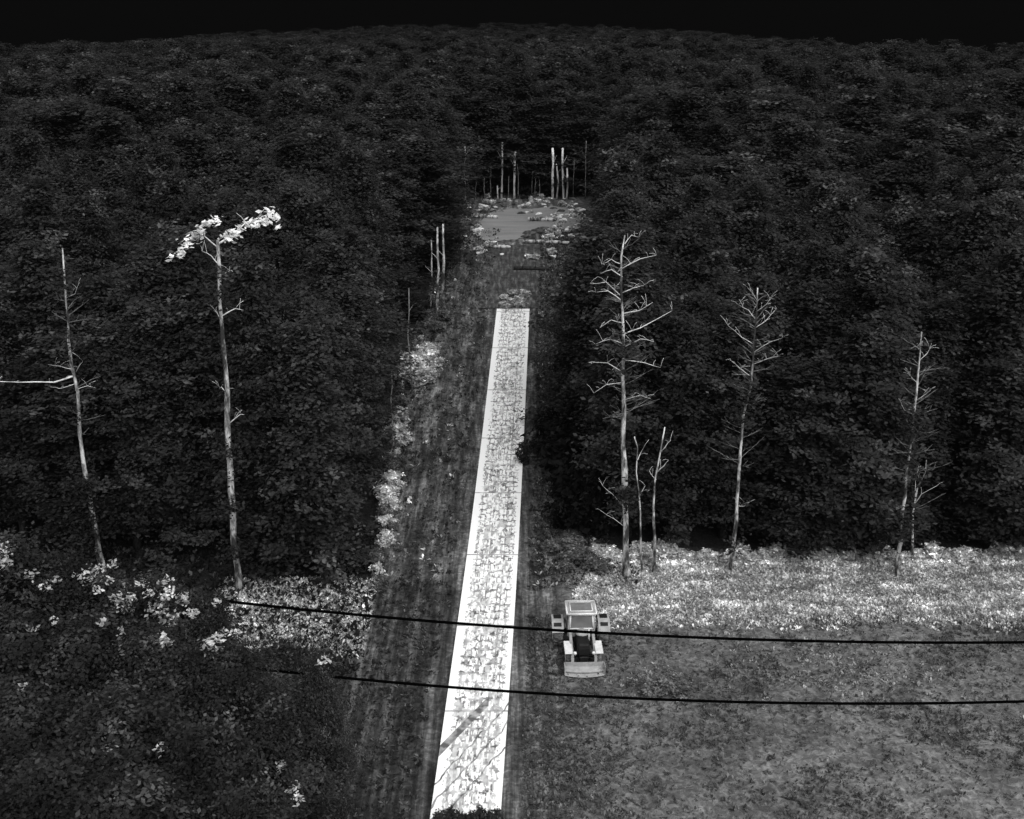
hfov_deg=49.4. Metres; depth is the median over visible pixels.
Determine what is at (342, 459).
forest tree
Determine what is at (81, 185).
forest tree
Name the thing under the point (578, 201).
rubble block
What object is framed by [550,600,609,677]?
tractor
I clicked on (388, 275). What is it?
forest tree
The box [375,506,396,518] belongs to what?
shrub
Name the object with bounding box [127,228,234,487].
forest tree
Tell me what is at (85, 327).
forest tree
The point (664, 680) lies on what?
shrub
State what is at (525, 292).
shrub
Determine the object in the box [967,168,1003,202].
forest tree
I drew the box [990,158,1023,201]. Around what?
forest tree
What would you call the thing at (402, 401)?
shrub
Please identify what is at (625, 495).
dead tree
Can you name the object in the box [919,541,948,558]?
shrub
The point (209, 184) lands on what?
forest tree
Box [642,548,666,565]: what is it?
shrub
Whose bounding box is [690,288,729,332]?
forest tree
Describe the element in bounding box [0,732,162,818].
broadleaf tree
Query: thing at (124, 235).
forest tree
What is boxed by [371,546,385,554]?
shrub
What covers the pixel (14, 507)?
forest tree
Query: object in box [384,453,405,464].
shrub
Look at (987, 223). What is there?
forest tree
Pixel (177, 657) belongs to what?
broadleaf tree
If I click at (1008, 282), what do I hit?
forest tree
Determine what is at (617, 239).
forest tree
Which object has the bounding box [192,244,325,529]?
forest tree
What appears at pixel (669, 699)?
power cable
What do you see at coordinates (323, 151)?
forest tree
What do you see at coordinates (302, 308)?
forest tree
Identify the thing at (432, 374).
shrub
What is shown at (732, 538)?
bare birch
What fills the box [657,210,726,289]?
forest tree
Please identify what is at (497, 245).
fallen log
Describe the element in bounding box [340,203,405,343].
forest tree
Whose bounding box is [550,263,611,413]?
forest tree
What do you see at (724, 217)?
forest tree
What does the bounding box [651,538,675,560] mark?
shrub
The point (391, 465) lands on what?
shrub
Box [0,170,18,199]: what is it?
forest tree
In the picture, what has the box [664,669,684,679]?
shrub
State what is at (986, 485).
forest tree
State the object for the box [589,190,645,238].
forest tree
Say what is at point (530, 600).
ground
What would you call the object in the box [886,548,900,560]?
shrub
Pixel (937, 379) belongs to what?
forest tree
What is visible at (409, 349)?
bare tree
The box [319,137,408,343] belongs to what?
forest tree
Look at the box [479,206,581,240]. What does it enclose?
clearing
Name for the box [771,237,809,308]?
forest tree
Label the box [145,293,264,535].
forest tree
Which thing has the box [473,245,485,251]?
shrub
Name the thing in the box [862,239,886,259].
forest tree
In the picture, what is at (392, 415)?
bare tree
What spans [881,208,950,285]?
forest tree
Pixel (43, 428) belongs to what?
forest tree
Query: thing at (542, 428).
shrub
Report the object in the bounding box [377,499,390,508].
shrub
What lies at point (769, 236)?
forest tree
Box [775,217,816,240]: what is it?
forest tree
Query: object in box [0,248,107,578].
dead tree
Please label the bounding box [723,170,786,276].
forest tree
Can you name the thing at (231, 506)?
dead tree
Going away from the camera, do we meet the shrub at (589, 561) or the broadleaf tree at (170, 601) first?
the broadleaf tree at (170, 601)
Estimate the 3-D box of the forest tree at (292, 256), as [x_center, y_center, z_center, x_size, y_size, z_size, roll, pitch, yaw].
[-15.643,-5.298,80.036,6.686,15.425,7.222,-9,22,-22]
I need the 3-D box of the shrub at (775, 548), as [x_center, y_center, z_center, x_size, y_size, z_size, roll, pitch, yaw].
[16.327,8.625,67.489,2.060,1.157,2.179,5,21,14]
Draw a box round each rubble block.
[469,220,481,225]
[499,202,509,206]
[522,230,536,234]
[531,229,543,232]
[571,199,583,203]
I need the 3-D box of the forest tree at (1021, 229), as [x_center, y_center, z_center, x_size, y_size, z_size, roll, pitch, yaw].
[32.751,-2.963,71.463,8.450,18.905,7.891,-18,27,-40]
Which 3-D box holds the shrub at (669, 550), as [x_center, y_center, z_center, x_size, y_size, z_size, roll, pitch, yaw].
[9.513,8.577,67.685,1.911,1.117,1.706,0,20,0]
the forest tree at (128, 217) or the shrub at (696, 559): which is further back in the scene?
the forest tree at (128, 217)
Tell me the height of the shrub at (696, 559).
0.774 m
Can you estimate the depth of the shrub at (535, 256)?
115.63 m
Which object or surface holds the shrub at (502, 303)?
on the ground at (530, 600)
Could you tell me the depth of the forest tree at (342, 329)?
69.04 m
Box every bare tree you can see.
[390,376,395,454]
[407,288,415,393]
[427,240,432,309]
[431,227,439,316]
[439,224,445,307]
[499,142,502,198]
[511,152,515,198]
[551,148,554,198]
[556,164,559,198]
[561,148,565,198]
[566,168,568,198]
[584,141,586,198]
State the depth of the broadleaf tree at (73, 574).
41.27 m
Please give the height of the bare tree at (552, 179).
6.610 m
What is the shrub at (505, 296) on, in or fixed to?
on the ground at (530, 600)
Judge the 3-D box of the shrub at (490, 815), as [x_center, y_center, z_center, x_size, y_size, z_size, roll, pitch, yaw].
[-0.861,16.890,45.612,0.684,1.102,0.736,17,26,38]
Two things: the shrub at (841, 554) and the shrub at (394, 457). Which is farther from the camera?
the shrub at (394, 457)
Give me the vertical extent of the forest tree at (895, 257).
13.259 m
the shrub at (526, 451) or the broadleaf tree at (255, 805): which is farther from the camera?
the shrub at (526, 451)
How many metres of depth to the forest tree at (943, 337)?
68.10 m
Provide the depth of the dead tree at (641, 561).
64.58 m
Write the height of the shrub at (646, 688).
0.670 m
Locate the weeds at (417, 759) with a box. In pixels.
[215,577,451,818]
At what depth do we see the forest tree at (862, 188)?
92.42 m
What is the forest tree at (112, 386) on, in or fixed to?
on the ground at (530, 600)
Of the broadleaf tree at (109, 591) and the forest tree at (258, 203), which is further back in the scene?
the forest tree at (258, 203)
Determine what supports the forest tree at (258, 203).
on the ground at (530, 600)
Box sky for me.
[0,0,1023,53]
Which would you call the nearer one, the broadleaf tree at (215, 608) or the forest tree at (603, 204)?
the broadleaf tree at (215, 608)
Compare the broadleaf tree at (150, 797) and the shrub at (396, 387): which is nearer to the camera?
the broadleaf tree at (150, 797)
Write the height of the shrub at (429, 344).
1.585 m
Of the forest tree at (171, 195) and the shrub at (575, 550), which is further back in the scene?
the forest tree at (171, 195)
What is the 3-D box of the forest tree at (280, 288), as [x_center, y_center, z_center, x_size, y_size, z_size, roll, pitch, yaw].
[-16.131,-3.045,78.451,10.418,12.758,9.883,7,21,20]
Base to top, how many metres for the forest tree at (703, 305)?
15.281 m
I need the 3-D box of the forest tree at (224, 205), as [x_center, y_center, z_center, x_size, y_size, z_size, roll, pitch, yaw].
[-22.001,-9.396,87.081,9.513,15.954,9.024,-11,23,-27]
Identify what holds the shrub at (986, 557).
on the ground at (530, 600)
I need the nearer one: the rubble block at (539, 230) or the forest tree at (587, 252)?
the forest tree at (587, 252)
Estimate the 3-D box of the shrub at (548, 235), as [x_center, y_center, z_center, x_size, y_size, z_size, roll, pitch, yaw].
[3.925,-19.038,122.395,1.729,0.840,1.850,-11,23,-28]
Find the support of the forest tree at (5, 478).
on the ground at (530, 600)
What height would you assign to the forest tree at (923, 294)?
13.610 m
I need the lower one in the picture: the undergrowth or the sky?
the undergrowth
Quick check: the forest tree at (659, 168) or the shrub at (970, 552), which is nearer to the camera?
the shrub at (970, 552)
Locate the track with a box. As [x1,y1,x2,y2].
[475,245,549,307]
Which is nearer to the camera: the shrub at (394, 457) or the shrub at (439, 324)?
the shrub at (394, 457)
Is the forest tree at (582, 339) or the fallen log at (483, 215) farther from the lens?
the fallen log at (483, 215)
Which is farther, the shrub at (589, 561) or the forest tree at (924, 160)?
the forest tree at (924, 160)
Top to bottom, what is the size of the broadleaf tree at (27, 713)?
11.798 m
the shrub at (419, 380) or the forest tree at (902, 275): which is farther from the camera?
the shrub at (419, 380)
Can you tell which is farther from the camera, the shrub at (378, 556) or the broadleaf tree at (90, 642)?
the shrub at (378, 556)
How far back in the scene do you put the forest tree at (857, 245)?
71.49 m
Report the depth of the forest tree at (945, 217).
78.89 m
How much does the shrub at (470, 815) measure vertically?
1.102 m
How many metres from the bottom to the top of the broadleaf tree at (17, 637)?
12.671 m
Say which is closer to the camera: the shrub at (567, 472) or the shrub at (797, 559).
the shrub at (797, 559)
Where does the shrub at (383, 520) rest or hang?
on the ground at (530, 600)
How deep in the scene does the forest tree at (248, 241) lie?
77.01 m
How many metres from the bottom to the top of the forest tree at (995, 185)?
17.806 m
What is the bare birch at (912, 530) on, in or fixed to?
on the ground at (530, 600)
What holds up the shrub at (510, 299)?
on the ground at (530, 600)
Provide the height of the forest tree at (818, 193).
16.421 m
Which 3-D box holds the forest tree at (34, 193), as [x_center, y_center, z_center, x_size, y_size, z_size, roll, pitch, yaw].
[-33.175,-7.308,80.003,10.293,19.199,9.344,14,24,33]
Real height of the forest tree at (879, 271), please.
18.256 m
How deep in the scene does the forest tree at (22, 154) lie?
92.28 m
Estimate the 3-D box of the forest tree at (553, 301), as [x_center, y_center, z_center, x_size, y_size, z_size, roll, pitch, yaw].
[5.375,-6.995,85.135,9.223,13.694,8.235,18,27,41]
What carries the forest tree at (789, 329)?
on the ground at (530, 600)
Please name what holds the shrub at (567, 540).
on the ground at (530, 600)
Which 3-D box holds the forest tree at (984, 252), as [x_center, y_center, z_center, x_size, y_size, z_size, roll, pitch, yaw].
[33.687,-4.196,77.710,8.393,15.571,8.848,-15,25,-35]
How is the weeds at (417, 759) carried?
on the ground at (530, 600)
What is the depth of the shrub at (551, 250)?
116.89 m
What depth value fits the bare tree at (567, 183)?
145.20 m
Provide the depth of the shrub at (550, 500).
72.87 m
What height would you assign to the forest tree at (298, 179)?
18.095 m
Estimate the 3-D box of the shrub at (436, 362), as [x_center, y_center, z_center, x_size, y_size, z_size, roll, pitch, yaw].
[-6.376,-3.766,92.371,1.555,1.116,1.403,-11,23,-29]
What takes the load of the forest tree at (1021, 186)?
on the ground at (530, 600)
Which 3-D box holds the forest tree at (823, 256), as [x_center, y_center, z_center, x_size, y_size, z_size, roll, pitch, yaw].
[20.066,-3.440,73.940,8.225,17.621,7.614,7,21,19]
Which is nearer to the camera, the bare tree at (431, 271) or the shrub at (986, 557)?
the shrub at (986, 557)
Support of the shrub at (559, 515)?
on the ground at (530, 600)
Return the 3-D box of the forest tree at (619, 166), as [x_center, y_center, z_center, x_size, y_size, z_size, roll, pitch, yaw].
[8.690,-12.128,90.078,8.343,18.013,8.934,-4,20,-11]
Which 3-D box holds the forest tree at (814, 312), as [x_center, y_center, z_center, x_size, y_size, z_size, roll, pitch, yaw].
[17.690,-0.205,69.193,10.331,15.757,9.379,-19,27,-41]
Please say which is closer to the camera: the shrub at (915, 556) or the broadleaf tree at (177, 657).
the broadleaf tree at (177, 657)
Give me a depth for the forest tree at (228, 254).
82.53 m
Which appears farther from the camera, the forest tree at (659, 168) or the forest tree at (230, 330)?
the forest tree at (659, 168)
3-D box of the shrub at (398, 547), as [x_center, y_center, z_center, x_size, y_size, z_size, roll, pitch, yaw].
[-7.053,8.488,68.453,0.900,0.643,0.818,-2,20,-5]
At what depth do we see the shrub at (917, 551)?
67.75 m
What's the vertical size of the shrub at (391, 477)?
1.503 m
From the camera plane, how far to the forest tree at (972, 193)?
87.04 m
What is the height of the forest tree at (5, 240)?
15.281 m
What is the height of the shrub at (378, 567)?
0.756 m
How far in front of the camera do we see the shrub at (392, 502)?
72.54 m
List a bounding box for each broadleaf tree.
[0,520,88,637]
[0,581,109,733]
[0,604,173,740]
[0,670,157,788]
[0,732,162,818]
[3,541,129,676]
[35,665,237,807]
[70,558,197,657]
[71,614,249,734]
[81,750,220,818]
[115,561,245,692]
[146,707,356,818]
[159,622,334,786]
[182,586,259,714]
[194,767,320,818]
[213,675,364,818]
[294,644,376,818]
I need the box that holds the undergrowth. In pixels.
[0,524,385,678]
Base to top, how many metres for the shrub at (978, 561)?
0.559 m
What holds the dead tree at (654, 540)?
on the ground at (530, 600)
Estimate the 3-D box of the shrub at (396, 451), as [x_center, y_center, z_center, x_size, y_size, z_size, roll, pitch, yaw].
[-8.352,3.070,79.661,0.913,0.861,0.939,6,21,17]
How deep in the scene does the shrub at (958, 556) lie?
66.78 m
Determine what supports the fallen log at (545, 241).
on the ground at (530, 600)
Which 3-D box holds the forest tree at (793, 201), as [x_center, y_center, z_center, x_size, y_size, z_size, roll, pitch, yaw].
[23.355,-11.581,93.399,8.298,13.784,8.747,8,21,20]
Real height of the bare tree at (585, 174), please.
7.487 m
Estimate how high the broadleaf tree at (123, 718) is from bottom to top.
11.853 m
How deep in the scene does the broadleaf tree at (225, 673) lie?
38.45 m
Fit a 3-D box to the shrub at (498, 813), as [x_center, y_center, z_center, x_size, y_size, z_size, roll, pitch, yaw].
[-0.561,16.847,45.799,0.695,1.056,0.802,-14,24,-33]
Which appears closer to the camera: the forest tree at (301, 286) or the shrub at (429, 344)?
the forest tree at (301, 286)
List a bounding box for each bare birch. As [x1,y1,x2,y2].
[708,282,782,571]
[880,332,939,575]
[911,460,951,555]
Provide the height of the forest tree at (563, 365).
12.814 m
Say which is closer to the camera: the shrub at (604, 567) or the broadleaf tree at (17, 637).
the broadleaf tree at (17, 637)
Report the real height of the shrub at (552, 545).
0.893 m
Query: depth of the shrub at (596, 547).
67.56 m
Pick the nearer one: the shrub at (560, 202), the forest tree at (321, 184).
the forest tree at (321, 184)
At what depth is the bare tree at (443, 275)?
102.47 m
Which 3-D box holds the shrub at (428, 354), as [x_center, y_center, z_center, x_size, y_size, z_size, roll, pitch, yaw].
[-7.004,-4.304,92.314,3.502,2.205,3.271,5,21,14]
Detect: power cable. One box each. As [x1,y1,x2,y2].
[85,583,1023,643]
[189,659,1023,704]
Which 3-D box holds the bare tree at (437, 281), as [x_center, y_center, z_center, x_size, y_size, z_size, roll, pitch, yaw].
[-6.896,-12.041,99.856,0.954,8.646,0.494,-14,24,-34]
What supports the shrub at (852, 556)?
on the ground at (530, 600)
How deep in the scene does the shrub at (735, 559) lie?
66.74 m
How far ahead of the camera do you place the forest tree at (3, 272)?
70.27 m
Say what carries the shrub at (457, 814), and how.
on the ground at (530, 600)
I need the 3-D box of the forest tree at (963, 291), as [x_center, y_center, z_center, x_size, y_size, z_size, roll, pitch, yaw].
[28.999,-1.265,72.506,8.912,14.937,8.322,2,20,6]
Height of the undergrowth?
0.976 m
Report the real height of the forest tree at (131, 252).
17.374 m
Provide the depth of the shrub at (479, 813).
45.60 m
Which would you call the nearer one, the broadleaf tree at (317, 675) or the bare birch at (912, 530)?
the broadleaf tree at (317, 675)
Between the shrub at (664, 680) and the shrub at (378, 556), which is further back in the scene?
the shrub at (378, 556)
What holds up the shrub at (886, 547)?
on the ground at (530, 600)
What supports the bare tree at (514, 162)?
on the ground at (530, 600)
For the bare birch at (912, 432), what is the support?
on the ground at (530, 600)
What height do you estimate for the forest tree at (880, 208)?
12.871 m
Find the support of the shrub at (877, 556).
on the ground at (530, 600)
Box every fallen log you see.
[478,213,497,217]
[484,243,505,248]
[514,264,548,270]
[523,238,569,243]
[528,217,556,220]
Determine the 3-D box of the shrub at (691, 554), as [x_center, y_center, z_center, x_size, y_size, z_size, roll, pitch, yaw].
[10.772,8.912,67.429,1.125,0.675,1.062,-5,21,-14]
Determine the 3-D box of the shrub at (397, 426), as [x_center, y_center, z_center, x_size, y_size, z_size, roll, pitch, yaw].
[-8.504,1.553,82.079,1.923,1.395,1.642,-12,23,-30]
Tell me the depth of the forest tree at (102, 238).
83.25 m
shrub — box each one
[368,561,385,573]
[369,552,383,562]
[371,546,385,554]
[373,482,400,501]
[374,528,399,547]
[375,469,405,491]
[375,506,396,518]
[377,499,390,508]
[378,514,397,527]
[379,497,401,513]
[382,421,409,436]
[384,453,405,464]
[385,461,398,471]
[385,520,399,533]
[388,448,401,454]
[390,542,403,552]
[393,362,412,382]
[393,382,403,391]
[393,394,407,406]
[393,406,410,425]
[394,431,414,445]
[401,352,431,373]
[409,367,427,387]
[410,343,419,352]
[412,346,447,370]
[417,341,441,356]
[421,318,431,329]
[423,308,442,321]
[425,368,439,382]
[429,299,446,312]
[429,319,445,331]
[432,358,443,370]
[432,808,447,818]
[437,310,452,321]
[440,805,455,818]
[452,808,467,818]
[462,810,475,818]
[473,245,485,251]
[473,805,490,818]
[475,229,480,235]
[485,810,496,818]
[487,199,495,204]
[491,806,505,818]
[499,294,508,298]
[499,301,506,306]
[507,297,514,302]
[508,289,516,294]
[513,300,528,307]
[515,440,531,464]
[520,289,532,297]
[520,405,567,449]
[524,253,531,258]
[529,421,594,493]
[530,253,541,258]
[540,537,563,553]
[541,498,556,511]
[542,233,557,239]
[544,491,579,529]
[545,227,553,233]
[546,247,556,253]
[551,451,605,494]
[553,533,586,551]
[554,558,575,573]
[557,200,565,205]
[558,541,590,565]
[562,410,589,435]
[564,479,619,538]
[575,550,605,572]
[586,542,608,556]
[595,557,614,574]
[600,544,621,562]
[613,553,622,562]
[617,547,643,565]
[629,540,652,556]
[635,677,665,697]
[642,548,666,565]
[647,669,682,696]
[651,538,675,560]
[658,541,683,560]
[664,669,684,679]
[670,678,692,698]
[676,548,689,559]
[683,551,697,560]
[689,551,706,563]
[697,547,719,567]
[717,553,729,564]
[724,542,750,563]
[726,549,744,566]
[737,552,763,566]
[754,546,773,559]
[764,541,793,562]
[788,552,806,564]
[800,543,826,562]
[822,545,836,556]
[830,546,861,562]
[837,548,860,560]
[860,552,875,566]
[864,551,882,563]
[867,540,893,557]
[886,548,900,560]
[900,552,910,560]
[907,553,917,561]
[910,548,924,556]
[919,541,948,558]
[940,550,951,561]
[946,547,970,566]
[951,545,985,561]
[968,556,983,565]
[974,551,990,561]
[985,549,1001,558]
[988,540,1012,563]
[1006,543,1023,563]
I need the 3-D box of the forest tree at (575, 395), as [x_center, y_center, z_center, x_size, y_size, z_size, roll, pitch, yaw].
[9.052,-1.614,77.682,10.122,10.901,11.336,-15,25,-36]
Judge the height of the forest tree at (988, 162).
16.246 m
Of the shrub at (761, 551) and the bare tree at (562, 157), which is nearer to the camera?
the shrub at (761, 551)
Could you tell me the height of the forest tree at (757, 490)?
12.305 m
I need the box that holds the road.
[430,309,528,818]
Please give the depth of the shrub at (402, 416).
83.65 m
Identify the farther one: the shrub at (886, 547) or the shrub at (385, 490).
the shrub at (385, 490)
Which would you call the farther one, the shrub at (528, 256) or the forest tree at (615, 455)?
the shrub at (528, 256)
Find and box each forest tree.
[0,122,62,195]
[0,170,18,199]
[0,172,83,299]
[0,188,19,221]
[0,189,63,263]
[0,203,16,265]
[0,230,117,497]
[0,238,80,364]
[0,257,23,325]
[0,264,33,527]
[0,282,64,537]
[0,329,135,541]
[0,351,49,519]
[0,412,30,532]
[16,155,76,231]
[55,261,90,313]
[56,268,143,493]
[56,317,177,549]
[58,187,130,290]
[61,164,103,233]
[63,234,106,277]
[64,320,134,517]
[67,224,117,271]
[81,230,215,508]
[92,183,134,236]
[104,223,150,274]
[107,152,164,235]
[107,198,154,270]
[108,230,173,372]
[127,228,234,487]
[128,165,221,259]
[140,138,188,231]
[140,221,186,247]
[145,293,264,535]
[149,218,245,418]
[167,183,236,300]
[177,302,263,521]
[187,167,222,199]
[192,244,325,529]
[210,184,250,216]
[211,187,250,258]
[220,204,273,304]
[220,225,268,291]
[230,180,285,271]
[231,289,386,523]
[245,156,295,209]
[260,278,295,339]
[263,166,328,275]
[264,179,329,287]
[266,230,319,301]
[269,166,339,246]
[275,272,374,401]
[282,350,385,492]
[283,363,362,535]
[288,229,415,447]
[292,119,348,199]
[303,212,434,427]
[307,185,397,359]
[314,291,391,509]
[316,273,418,476]
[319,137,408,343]
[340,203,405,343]
[344,207,413,345]
[517,255,584,425]
[523,230,594,386]
[530,217,623,423]
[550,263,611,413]
[554,337,603,417]
[555,260,614,438]
[561,223,659,467]
[563,214,662,349]
[564,244,699,538]
[568,289,684,516]
[573,146,664,251]
[582,250,714,407]
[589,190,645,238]
[592,177,657,257]
[619,301,750,550]
[629,122,690,227]
[641,212,661,235]
[643,193,694,244]
[646,203,743,320]
[650,222,683,259]
[651,288,763,516]
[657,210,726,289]
[661,189,709,226]
[666,289,797,538]
[674,174,726,222]
[690,198,754,285]
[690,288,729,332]
[704,257,803,491]
[704,352,847,554]
[710,266,749,302]
[713,186,730,203]
[720,161,784,263]
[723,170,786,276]
[729,260,795,395]
[735,221,788,279]
[735,248,781,279]
[742,280,850,552]
[748,166,791,218]
[758,331,923,555]
[762,181,784,227]
[762,316,796,377]
[765,204,815,272]
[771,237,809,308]
[774,188,810,225]
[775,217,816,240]
[782,226,853,347]
[798,168,856,241]
[801,200,903,270]
[809,179,875,211]
[813,181,884,250]
[813,243,939,465]
[818,245,849,301]
[830,235,879,343]
[859,264,934,361]
[860,326,941,545]
[861,200,896,220]
[861,205,887,246]
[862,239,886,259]
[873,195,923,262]
[875,139,947,208]
[877,195,923,263]
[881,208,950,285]
[882,246,906,270]
[885,360,972,548]
[890,290,974,524]
[892,346,961,498]
[895,194,975,298]
[901,264,937,300]
[901,279,936,320]
[909,317,965,511]
[912,164,976,276]
[918,162,989,215]
[930,190,1021,282]
[932,345,1023,552]
[937,232,1023,509]
[937,242,1001,445]
[937,275,1005,468]
[966,226,1023,414]
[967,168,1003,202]
[968,150,1010,178]
[970,360,1023,540]
[973,154,1021,204]
[975,180,1023,260]
[983,241,1017,296]
[986,174,1023,211]
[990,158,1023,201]
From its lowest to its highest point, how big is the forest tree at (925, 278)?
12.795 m
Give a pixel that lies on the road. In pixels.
(470, 769)
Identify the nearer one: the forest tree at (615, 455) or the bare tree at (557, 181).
the forest tree at (615, 455)
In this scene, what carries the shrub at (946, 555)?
on the ground at (530, 600)
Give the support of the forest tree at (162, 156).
on the ground at (530, 600)
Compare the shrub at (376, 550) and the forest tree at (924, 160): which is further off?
the forest tree at (924, 160)
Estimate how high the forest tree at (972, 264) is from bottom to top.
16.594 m
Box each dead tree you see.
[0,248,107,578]
[165,206,280,589]
[587,230,671,577]
[634,436,648,571]
[649,427,672,573]
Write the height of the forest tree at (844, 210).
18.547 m
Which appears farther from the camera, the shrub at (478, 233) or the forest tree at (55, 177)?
the shrub at (478, 233)
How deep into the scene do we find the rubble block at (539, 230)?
124.84 m
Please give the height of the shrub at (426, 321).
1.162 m
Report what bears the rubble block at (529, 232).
on the ground at (530, 600)
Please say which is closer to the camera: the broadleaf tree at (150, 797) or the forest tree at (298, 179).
the broadleaf tree at (150, 797)
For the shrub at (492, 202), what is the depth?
140.96 m
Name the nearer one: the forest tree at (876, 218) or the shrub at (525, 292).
the forest tree at (876, 218)
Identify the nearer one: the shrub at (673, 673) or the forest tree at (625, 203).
the shrub at (673, 673)
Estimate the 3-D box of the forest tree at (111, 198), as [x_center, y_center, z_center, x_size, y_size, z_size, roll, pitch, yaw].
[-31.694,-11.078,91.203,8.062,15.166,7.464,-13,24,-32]
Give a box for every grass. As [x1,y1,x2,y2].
[214,575,379,658]
[518,613,1023,818]
[571,548,1023,634]
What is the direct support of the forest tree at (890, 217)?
on the ground at (530, 600)
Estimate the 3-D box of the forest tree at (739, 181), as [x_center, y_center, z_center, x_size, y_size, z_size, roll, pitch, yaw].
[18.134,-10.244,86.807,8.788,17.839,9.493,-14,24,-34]
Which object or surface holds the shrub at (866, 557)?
on the ground at (530, 600)
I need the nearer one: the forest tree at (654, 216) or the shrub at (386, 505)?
the shrub at (386, 505)
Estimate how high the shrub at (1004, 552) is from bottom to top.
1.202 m
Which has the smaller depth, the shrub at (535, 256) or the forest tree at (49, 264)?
the forest tree at (49, 264)
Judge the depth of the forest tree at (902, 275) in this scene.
68.64 m
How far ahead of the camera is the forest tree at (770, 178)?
91.94 m
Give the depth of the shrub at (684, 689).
54.60 m
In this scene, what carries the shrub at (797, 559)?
on the ground at (530, 600)
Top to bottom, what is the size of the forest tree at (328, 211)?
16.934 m
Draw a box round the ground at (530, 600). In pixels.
[0,188,1023,818]
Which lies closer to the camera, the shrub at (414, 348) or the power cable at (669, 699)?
the power cable at (669, 699)
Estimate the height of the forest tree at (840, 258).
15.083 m
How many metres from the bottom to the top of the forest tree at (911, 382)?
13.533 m
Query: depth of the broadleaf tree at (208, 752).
34.35 m
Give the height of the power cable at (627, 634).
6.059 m
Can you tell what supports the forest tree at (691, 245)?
on the ground at (530, 600)
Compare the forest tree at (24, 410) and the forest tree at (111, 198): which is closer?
the forest tree at (24, 410)
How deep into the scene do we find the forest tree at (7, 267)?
72.05 m
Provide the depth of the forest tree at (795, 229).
82.30 m
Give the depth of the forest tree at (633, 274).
65.28 m
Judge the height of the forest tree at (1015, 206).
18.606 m
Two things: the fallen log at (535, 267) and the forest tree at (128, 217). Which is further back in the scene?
the fallen log at (535, 267)
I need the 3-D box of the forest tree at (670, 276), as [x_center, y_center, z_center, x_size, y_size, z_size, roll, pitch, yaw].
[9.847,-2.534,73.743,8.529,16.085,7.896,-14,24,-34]
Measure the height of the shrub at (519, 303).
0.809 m
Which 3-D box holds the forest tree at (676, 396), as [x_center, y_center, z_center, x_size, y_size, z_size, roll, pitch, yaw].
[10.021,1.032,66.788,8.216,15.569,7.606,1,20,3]
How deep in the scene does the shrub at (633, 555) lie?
66.80 m
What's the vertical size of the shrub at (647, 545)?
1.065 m
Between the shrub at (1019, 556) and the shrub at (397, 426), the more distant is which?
the shrub at (397, 426)
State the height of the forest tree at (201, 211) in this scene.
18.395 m
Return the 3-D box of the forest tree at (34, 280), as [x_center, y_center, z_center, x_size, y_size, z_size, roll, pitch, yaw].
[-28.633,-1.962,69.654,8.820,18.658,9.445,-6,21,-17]
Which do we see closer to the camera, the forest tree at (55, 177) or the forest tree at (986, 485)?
the forest tree at (986, 485)
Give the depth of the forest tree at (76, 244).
80.67 m
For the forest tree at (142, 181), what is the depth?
84.08 m
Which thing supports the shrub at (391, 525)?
on the ground at (530, 600)
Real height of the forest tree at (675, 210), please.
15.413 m
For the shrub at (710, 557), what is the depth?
66.80 m
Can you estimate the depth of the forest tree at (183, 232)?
69.19 m
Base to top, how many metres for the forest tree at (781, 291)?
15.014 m
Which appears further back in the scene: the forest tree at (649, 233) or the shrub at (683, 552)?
the forest tree at (649, 233)
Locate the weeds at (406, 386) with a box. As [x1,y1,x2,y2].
[369,228,640,590]
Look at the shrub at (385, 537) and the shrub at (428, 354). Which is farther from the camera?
the shrub at (428, 354)
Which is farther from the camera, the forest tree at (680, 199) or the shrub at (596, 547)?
the forest tree at (680, 199)
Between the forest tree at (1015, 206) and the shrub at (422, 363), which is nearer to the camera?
the forest tree at (1015, 206)
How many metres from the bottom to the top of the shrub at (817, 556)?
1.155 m
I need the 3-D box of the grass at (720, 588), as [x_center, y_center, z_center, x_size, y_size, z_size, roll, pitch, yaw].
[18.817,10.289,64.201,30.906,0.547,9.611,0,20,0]
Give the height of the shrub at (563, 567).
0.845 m
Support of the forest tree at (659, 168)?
on the ground at (530, 600)
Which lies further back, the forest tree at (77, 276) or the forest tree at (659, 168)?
the forest tree at (659, 168)
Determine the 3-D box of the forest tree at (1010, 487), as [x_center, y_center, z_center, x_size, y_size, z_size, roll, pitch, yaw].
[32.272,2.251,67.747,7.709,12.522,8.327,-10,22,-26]

